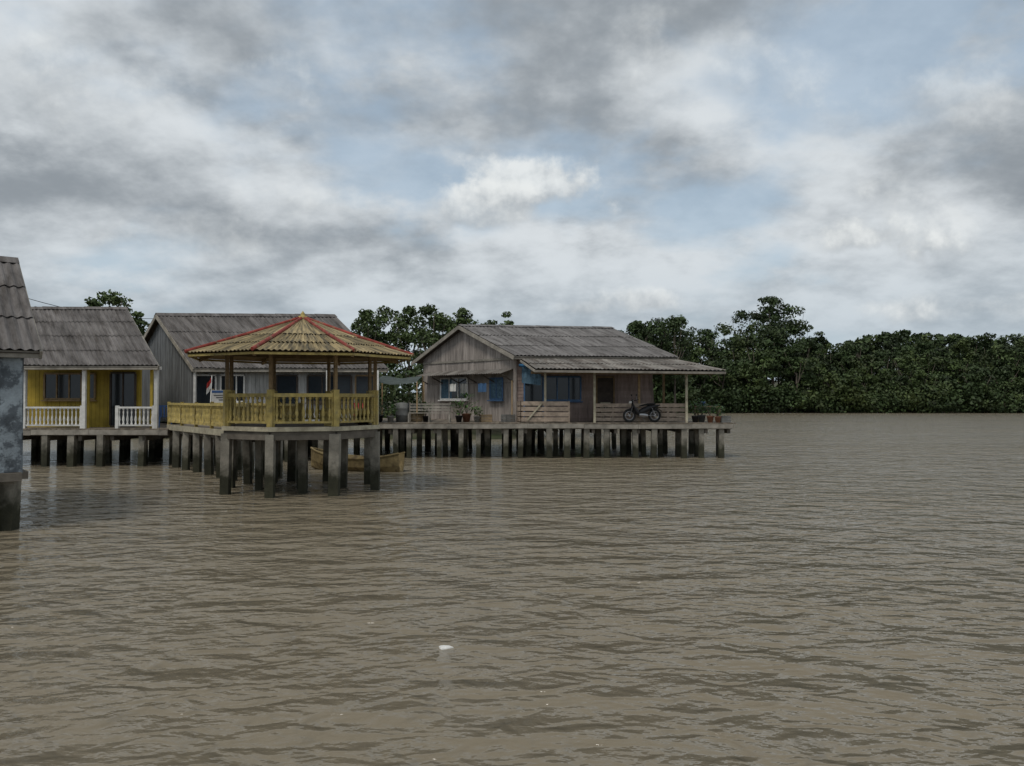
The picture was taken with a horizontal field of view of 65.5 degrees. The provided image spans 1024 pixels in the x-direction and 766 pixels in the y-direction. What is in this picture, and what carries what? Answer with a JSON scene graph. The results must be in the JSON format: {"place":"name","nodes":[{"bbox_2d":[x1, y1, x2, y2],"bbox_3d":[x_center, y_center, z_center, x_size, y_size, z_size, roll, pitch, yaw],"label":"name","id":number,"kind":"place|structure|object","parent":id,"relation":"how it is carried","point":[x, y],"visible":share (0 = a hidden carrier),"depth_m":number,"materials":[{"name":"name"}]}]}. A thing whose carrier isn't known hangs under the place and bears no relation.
{"place":"outdoors","nodes":[
{"label":"outdoors","id":0,"kind":"place"},
{"bbox_2d":[27,370,141,426],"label":"walls","id":1,"kind":"structure","parent":0,"point":[99,412],"depth_m":32.46,"materials":[{"name":"yellow paint"}]},
{"bbox_2d":[41,372,136,426],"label":"windows and doors","id":2,"kind":"structure","parent":1,"relation":"attached to","point":[68,387],"depth_m":32.42,"materials":[{"name":"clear glass"}]},
{"bbox_2d":[24,306,157,365],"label":"roof","id":3,"kind":"structure","parent":1,"relation":"on","point":[90,336],"depth_m":32.56,"materials":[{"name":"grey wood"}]},
{"bbox_2d":[24,309,158,369],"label":"bargeboards","id":4,"kind":"object","parent":3,"relation":"attached to","point":[93,367],"visible":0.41,"depth_m":30.84,"materials":[{"name":"grey wood"}]},
{"bbox_2d":[31,299,152,318],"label":"overhead cable","id":5,"kind":"object","parent":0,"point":[59,306],"visible":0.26,"depth_m":48.64,"materials":[{"name":"black plastic"}]},
{"bbox_2d":[0,413,1023,765],"bbox_3d":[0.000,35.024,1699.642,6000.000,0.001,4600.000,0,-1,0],"label":"water","id":6,"kind":"structure","parent":0,"point":[806,589],"depth_m":10.13,"materials":[{"name":"brown liquid"}]},
{"bbox_2d":[0,481,20,530],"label":"piles","id":7,"kind":"object","parent":6,"relation":"in","point":[10,497],"visible":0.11,"depth_m":15.92,"materials":[{"name":"concrete"}]},
{"bbox_2d":[0,357,27,481],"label":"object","id":8,"kind":"structure","parent":7,"relation":"on","point":[10,411],"depth_m":15.89,"materials":[{"name":"concrete"}]},
{"bbox_2d":[9,358,23,472],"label":"walls","id":9,"kind":"structure","parent":8,"relation":"on","point":[22,417],"depth_m":16.11,"materials":[{"name":"blue paint"}]},
{"bbox_2d":[0,256,40,353],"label":"roof","id":10,"kind":"structure","parent":9,"relation":"on","point":[18,331],"depth_m":16.92,"materials":[{"name":"grey metal"}]},
{"bbox_2d":[0,264,42,358],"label":"bargeboards","id":11,"kind":"object","parent":10,"relation":"attached to","point":[30,354],"visible":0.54,"depth_m":16.00,"materials":[{"name":"grey wood"}]},
{"bbox_2d":[23,422,192,466],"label":"wooden deck","id":12,"kind":"structure","parent":6,"relation":"in","point":[70,443],"depth_m":30.99,"materials":[{"name":"grey wood"}]},
{"bbox_2d":[25,406,153,427],"bbox_3d":[-16.531,1.327,31.080,5.266,0.890,0.120,0,-1,0],"label":"porch railing","id":13,"kind":"object","parent":12,"relation":"on","point":[117,417],"visible":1,"depth_m":31.05,"materials":[{"name":"white wood"}]},
{"bbox_2d":[23,367,161,427],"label":"porch posts","id":14,"kind":"object","parent":12,"relation":"on","point":[154,380],"visible":0.74,"depth_m":31.06,"materials":[{"name":"white wood"}]},
{"bbox_2d":[159,405,171,426],"bbox_3d":[-14.044,1.351,32.205,0.534,0.894,0.592,1,-1,-29],"label":"plastic chair","id":15,"kind":"object","parent":12,"relation":"on","point":[160,411],"visible":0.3,"depth_m":32.35,"materials":[{"name":"blue plastic"}]},
{"bbox_2d":[167,402,302,483],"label":"wooden walkway","id":16,"kind":"structure","parent":6,"relation":"in","point":[197,420],"depth_m":27.59,"materials":[{"name":"yellow wood"}]},
{"bbox_2d":[202,436,322,461],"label":"wooden deck","id":17,"kind":"structure","parent":6,"relation":"in","point":[316,443],"depth_m":33.23,"materials":[{"name":"grey wood"}]},
{"bbox_2d":[206,376,211,401],"bbox_3d":[-12.654,0.729,33.292,0.235,2.092,0.099,0,-1,0],"label":"flag on pole","id":18,"kind":"object","parent":17,"relation":"on","point":[209,385],"visible":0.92,"depth_m":33.29,"materials":[{"name":"fabric"}]},
{"bbox_2d":[142,323,372,421],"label":"walls","id":19,"kind":"structure","parent":17,"relation":"on","point":[175,379],"depth_m":36.08,"materials":[{"name":"grey paint"}]},
{"bbox_2d":[211,389,222,402],"bbox_3d":[-12.426,0.998,34.004,0.800,1.500,0.096,0,-1,0],"label":"wall banner","id":20,"kind":"object","parent":19,"relation":"attached to","point":[216,396],"depth_m":33.98,"materials":[{"name":"white paint"}]},
{"bbox_2d":[145,313,387,369],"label":"roof","id":21,"kind":"structure","parent":19,"relation":"on","point":[188,330],"depth_m":36.77,"materials":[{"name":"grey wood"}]},
{"bbox_2d":[143,314,388,371],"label":"bargeboards","id":22,"kind":"object","parent":21,"relation":"attached to","point":[166,331],"visible":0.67,"depth_m":34.67,"materials":[{"name":"grey wood"}]},
{"bbox_2d":[196,374,372,413],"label":"windows and doors","id":23,"kind":"structure","parent":19,"relation":"attached to","point":[289,383],"depth_m":34.93,"materials":[{"name":"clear glass"}]},
{"bbox_2d":[193,370,378,402],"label":"porch posts","id":24,"kind":"object","parent":17,"relation":"on","point":[194,384],"visible":0.25,"depth_m":34.31,"materials":[{"name":"white paint"}]},
{"bbox_2d":[184,311,413,497],"bbox_3d":[-6.156,1.085,23.384,6.203,6.420,6.203,0,-1,-16],"label":"octagonal gazebo","id":25,"kind":"object","parent":6,"relation":"in","point":[302,339],"visible":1,"depth_m":21.93,"materials":[{"name":"yellow paint"}]},
{"bbox_2d":[310,447,404,471],"bbox_3d":[-5.753,2.857,29.252,3.831,0.941,1.049,0,-1,20],"label":"wooden boat","id":26,"kind":"object","parent":6,"relation":"on","point":[394,462],"visible":0.5,"depth_m":28.75,"materials":[{"name":"brown wood"}]},
{"bbox_2d":[439,645,452,649],"bbox_3d":[-0.699,2.798,8.457,0.148,0.028,0.105,0,-1,-20],"label":"floating plastic bag","id":27,"kind":"object","parent":6,"relation":"on","point":[442,647],"visible":1,"depth_m":8.42,"materials":[{"name":"white plastic"}]},
{"bbox_2d":[354,418,735,457],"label":"wooden deck","id":28,"kind":"structure","parent":6,"relation":"in","point":[460,437],"depth_m":35.35,"materials":[{"name":"grey wood"}]},
{"bbox_2d":[379,396,387,421],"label":"potted plant","id":29,"kind":"object","parent":28,"relation":"on","point":[381,417],"visible":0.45,"depth_m":35.82,"materials":[{"name":"green plant"}]},
{"bbox_2d":[380,400,400,422],"bbox_3d":[-5.429,1.258,35.663,0.990,1.023,0.972,0,-1,0],"label":"potted plant","id":30,"kind":"object","parent":28,"relation":"on","point":[390,418],"visible":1,"depth_m":35.58,"materials":[{"name":"green plant"}]},
{"bbox_2d":[379,376,422,421],"bbox_3d":[-5.287,0.713,37.293,2.005,2.175,2.268,0,-1,0],"label":"tarp canopy","id":31,"kind":"object","parent":28,"relation":"on","point":[389,380],"visible":0.89,"depth_m":37.18,"materials":[{"name":"grey fabric"}]},
{"bbox_2d":[395,402,407,421],"bbox_3d":[-5.054,1.337,36.581,0.600,0.900,0.600,0,-1,0],"label":"water drum","id":32,"kind":"object","parent":28,"relation":"on","point":[402,416],"visible":0.93,"depth_m":36.34,"materials":[{"name":"grey plastic"}]},
{"bbox_2d":[408,412,421,421],"bbox_3d":[-4.618,1.575,37.277,0.831,0.450,0.531,0,-1,-6],"label":"storage crate","id":33,"kind":"object","parent":28,"relation":"on","point":[413,416],"visible":0.51,"depth_m":37.03,"materials":[{"name":"brown wood"}]},
{"bbox_2d":[408,403,422,411],"bbox_3d":[-4.574,1.140,37.285,0.731,0.400,0.481,0,-1,6],"label":"storage crate","id":34,"kind":"object","parent":33,"relation":"on","point":[415,408],"visible":0.37,"depth_m":37.05,"materials":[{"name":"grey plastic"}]},
{"bbox_2d":[418,401,433,421],"bbox_3d":[-3.978,1.313,36.764,0.898,0.955,0.898,0,-1,0],"label":"potted plant","id":35,"kind":"object","parent":28,"relation":"on","point":[425,418],"visible":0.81,"depth_m":36.68,"materials":[{"name":"green plant"}]},
{"bbox_2d":[408,402,450,421],"bbox_3d":[-3.750,1.330,36.231,1.903,0.900,0.590,0,-1,0],"label":"wooden bench","id":36,"kind":"object","parent":28,"relation":"on","point":[429,410],"visible":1,"depth_m":36.45,"materials":[{"name":"grey wood"}]},
{"bbox_2d":[451,400,467,421],"bbox_3d":[-2.386,1.278,36.182,0.983,1.003,0.982,0,-1,0],"label":"potted plant","id":37,"kind":"object","parent":28,"relation":"on","point":[459,418],"visible":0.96,"depth_m":36.07,"materials":[{"name":"green plant"}]},
{"bbox_2d":[453,392,478,421],"bbox_3d":[-2.073,1.082,36.546,1.287,1.409,1.174,1,-1,-38],"label":"potted plant","id":38,"kind":"object","parent":28,"relation":"on","point":[466,416],"visible":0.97,"depth_m":36.45,"materials":[{"name":"green plant"}]},
{"bbox_2d":[423,381,512,419],"bbox_3d":[-2.059,0.845,36.741,4.274,1.890,0.057,0,-1,12],"label":"clothes line","id":39,"kind":"object","parent":28,"relation":"on","point":[481,387],"visible":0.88,"depth_m":36.66,"materials":[{"name":"blue fabric"}]},
{"bbox_2d":[468,406,482,421],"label":"potted plant","id":40,"kind":"object","parent":28,"relation":"on","point":[476,418],"visible":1,"depth_m":35.88,"materials":[{"name":"green plant"}]},
{"bbox_2d":[479,414,491,421],"bbox_3d":[-1.210,1.606,36.276,0.531,0.350,0.431,0,-1,-17],"label":"storage crate","id":41,"kind":"object","parent":28,"relation":"on","point":[489,417],"visible":0.84,"depth_m":36.08,"materials":[{"name":"brown wood"}]},
{"bbox_2d":[501,414,514,421],"bbox_3d":[-0.173,1.608,36.376,0.531,0.350,0.431,1,-1,-34],"label":"storage crate","id":42,"kind":"object","parent":28,"relation":"on","point":[509,416],"visible":0.93,"depth_m":36.22,"materials":[{"name":"grey plastic"}]},
{"bbox_2d":[423,331,652,421],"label":"walls","id":43,"kind":"structure","parent":28,"relation":"on","point":[460,345],"depth_m":38.41,"materials":[{"name":"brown wood"}]},
{"bbox_2d":[418,358,516,421],"bbox_3d":[-2.583,0.273,39.540,0.917,3.140,7.699,1,-1,-41],"label":"awning","id":44,"kind":"object","parent":43,"relation":"attached to","point":[487,371],"depth_m":38.19,"materials":[{"name":"grey wood"}]},
{"bbox_2d":[438,376,614,417],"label":"windows and doors","id":45,"kind":"structure","parent":43,"relation":"attached to","point":[563,388],"depth_m":37.52,"materials":[{"name":"blue glass"}]},
{"bbox_2d":[411,324,677,363],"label":"roof","id":46,"kind":"structure","parent":43,"relation":"on","point":[561,341],"depth_m":38.80,"materials":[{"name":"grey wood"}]},
{"bbox_2d":[411,326,678,365],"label":"bargeboards","id":47,"kind":"object","parent":46,"relation":"attached to","point":[473,335],"visible":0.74,"depth_m":37.70,"materials":[{"name":"grey wood"}]},
{"bbox_2d":[517,401,684,422],"bbox_3d":[4.065,1.315,36.755,7.667,0.950,2.107,0,-1,-8],"label":"porch fence","id":48,"kind":"object","parent":28,"relation":"on","point":[664,412],"visible":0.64,"depth_m":36.02,"materials":[{"name":"wood"}]},
{"bbox_2d":[531,371,712,422],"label":"porch posts","id":49,"kind":"object","parent":28,"relation":"on","point":[663,395],"visible":0.52,"depth_m":35.57,"materials":[{"name":"grey wood"}]},
{"bbox_2d":[519,364,540,384],"bbox_3d":[1.082,-0.392,35.859,1.734,0.990,0.252,-1,-1,36],"label":"blue tarpaulin","id":50,"kind":"object","parent":49,"relation":"attached to","point":[528,377],"visible":0.66,"depth_m":36.14,"materials":[{"name":"blue plastic"}]},
{"bbox_2d":[519,358,725,374],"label":"porch roof","id":51,"kind":"structure","parent":49,"relation":"on","point":[650,366],"depth_m":35.46,"materials":[{"name":"grey metal"}]},
{"bbox_2d":[623,394,661,421],"bbox_3d":[5.829,1.150,35.925,1.810,1.261,0.734,1,-1,-27],"label":"motorcycle","id":52,"kind":"object","parent":28,"relation":"on","point":[649,407],"visible":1,"depth_m":35.76,"materials":[{"name":"metal"}]},
{"bbox_2d":[689,400,703,421],"bbox_3d":[8.263,1.260,35.887,0.843,1.028,1.008,0,-1,-16],"label":"potted plant","id":53,"kind":"object","parent":28,"relation":"on","point":[694,418],"visible":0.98,"depth_m":35.77,"materials":[{"name":"green plant"}]},
{"bbox_2d":[690,398,710,421],"bbox_3d":[8.653,1.231,36.305,1.111,1.101,1.009,-1,-1,42],"label":"potted plant","id":54,"kind":"object","parent":28,"relation":"on","point":[701,417],"visible":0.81,"depth_m":36.17,"materials":[{"name":"green plant"}]},
{"bbox_2d":[702,403,718,422],"bbox_3d":[8.898,1.305,35.691,0.989,0.930,0.922,0,-1,0],"label":"potted plant","id":55,"kind":"object","parent":28,"relation":"on","point":[710,419],"visible":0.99,"depth_m":35.57,"materials":[{"name":"green plant"}]},
{"bbox_2d":[711,403,726,422],"bbox_3d":[9.208,1.333,35.613,0.854,0.870,0.902,0,-1,0],"label":"potted plant","id":56,"kind":"object","parent":28,"relation":"on","point":[717,418],"visible":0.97,"depth_m":35.51,"materials":[{"name":"green plant"}]},
{"bbox_2d":[720,416,730,422],"bbox_3d":[9.536,1.620,35.676,0.431,0.300,0.381,0,-1,-6],"label":"storage crate","id":57,"kind":"object","parent":28,"relation":"on","point":[725,418],"visible":0.93,"depth_m":35.49,"materials":[{"name":"grey plastic"}]},
{"bbox_2d":[0,0,1023,392],"label":"sky","id":58,"kind":"structure","parent":0,"point":[858,165],"materials":[{"name":"grey"}]},
{"bbox_2d":[134,380,1021,438],"bbox_3d":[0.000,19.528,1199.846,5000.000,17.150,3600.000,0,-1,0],"label":"ground","id":59,"kind":"structure","parent":0,"point":[496,433],"depth_m":56.38,"materials":[{"name":"brown soil"}]},
{"bbox_2d":[84,297,103,306],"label":"broadleaf tree","id":60,"kind":"object","parent":59,"relation":"on","point":[93,302],"visible":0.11,"depth_m":57.85,"materials":[{"name":"green plant"}]},
{"bbox_2d":[96,289,134,315],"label":"broadleaf tree","id":61,"kind":"object","parent":59,"relation":"on","point":[113,299],"visible":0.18,"depth_m":54.75,"materials":[{"name":"green plant"}]},
{"bbox_2d":[132,311,149,335],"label":"broadleaf tree","id":62,"kind":"object","parent":59,"relation":"on","point":[141,324],"visible":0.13,"depth_m":56.97,"materials":[{"name":"green plant"}]},
{"bbox_2d":[145,360,558,434],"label":"riverbank shrubs","id":63,"kind":"object","parent":59,"relation":"on","point":[394,394],"visible":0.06,"depth_m":53.86,"materials":[{"name":"green plant"}]},
{"bbox_2d":[351,308,387,387],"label":"broadleaf tree","id":64,"kind":"object","parent":59,"relation":"on","point":[364,318],"visible":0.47,"depth_m":71.59,"materials":[{"name":"green plant"}]},
{"bbox_2d":[369,305,412,414],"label":"broadleaf tree","id":65,"kind":"object","parent":59,"relation":"on","point":[384,312],"visible":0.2,"depth_m":75.47,"materials":[{"name":"green plant"}]},
{"bbox_2d":[384,305,435,402],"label":"broadleaf tree","id":66,"kind":"object","parent":59,"relation":"on","point":[400,324],"visible":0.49,"depth_m":73.63,"materials":[{"name":"green plant"}]},
{"bbox_2d":[404,303,451,384],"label":"broadleaf tree","id":67,"kind":"object","parent":59,"relation":"on","point":[437,320],"visible":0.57,"depth_m":69.57,"materials":[{"name":"green plant"}]},
{"bbox_2d":[427,317,455,341],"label":"broadleaf tree","id":68,"kind":"object","parent":59,"relation":"on","point":[447,325],"visible":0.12,"depth_m":75.68,"materials":[{"name":"green plant"}]},
{"bbox_2d":[446,307,478,331],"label":"broadleaf tree","id":69,"kind":"object","parent":59,"relation":"on","point":[461,313],"visible":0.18,"depth_m":72.86,"materials":[{"name":"green plant"}]},
{"bbox_2d":[481,320,497,324],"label":"broadleaf tree","id":70,"kind":"object","parent":59,"relation":"on","point":[493,322],"visible":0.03,"depth_m":74.53,"materials":[{"name":"green plant"}]},
{"bbox_2d":[499,311,513,324],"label":"broadleaf tree","id":71,"kind":"object","parent":59,"relation":"on","point":[507,322],"visible":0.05,"depth_m":73.66,"materials":[{"name":"green plant"}]},
{"bbox_2d":[622,320,655,377],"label":"broadleaf tree","id":72,"kind":"object","parent":59,"relation":"on","point":[635,328],"visible":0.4,"depth_m":94.77,"materials":[{"name":"green plant"}]},
{"bbox_2d":[645,317,674,417],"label":"broadleaf tree","id":73,"kind":"object","parent":59,"relation":"on","point":[657,334],"visible":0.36,"depth_m":97.02,"materials":[{"name":"green plant"}]},
{"bbox_2d":[653,315,698,416],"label":"broadleaf tree","id":74,"kind":"object","parent":59,"relation":"on","point":[674,325],"visible":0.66,"depth_m":96.47,"materials":[{"name":"green plant"}]},
{"bbox_2d":[636,296,1023,412],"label":"mangrove trees","id":75,"kind":"object","parent":59,"relation":"on","point":[977,380],"visible":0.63,"depth_m":144.99,"materials":[{"name":"green plant"}]},
{"bbox_2d":[802,329,1023,373],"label":"hillside forest","id":76,"kind":"object","parent":59,"relation":"on","point":[902,337],"visible":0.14,"depth_m":257.01,"materials":[{"name":"green plant"}]},
{"bbox_2d":[600,402,611,421],"bbox_3d":[4.402,1.352,37.008,0.530,0.895,0.579,0,-1,-6],"label":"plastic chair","id":77,"kind":"object","parent":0,"point":[605,407],"visible":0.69,"depth_m":37.21,"materials":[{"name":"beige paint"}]},
{"bbox_2d":[694,401,720,421],"bbox_3d":[9.049,1.318,36.882,1.100,0.950,0.600,0,-1,0],"label":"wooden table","id":78,"kind":"object","parent":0,"point":[707,406],"visible":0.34,"depth_m":36.60,"materials":[{"name":"brown wood"}]}
]}

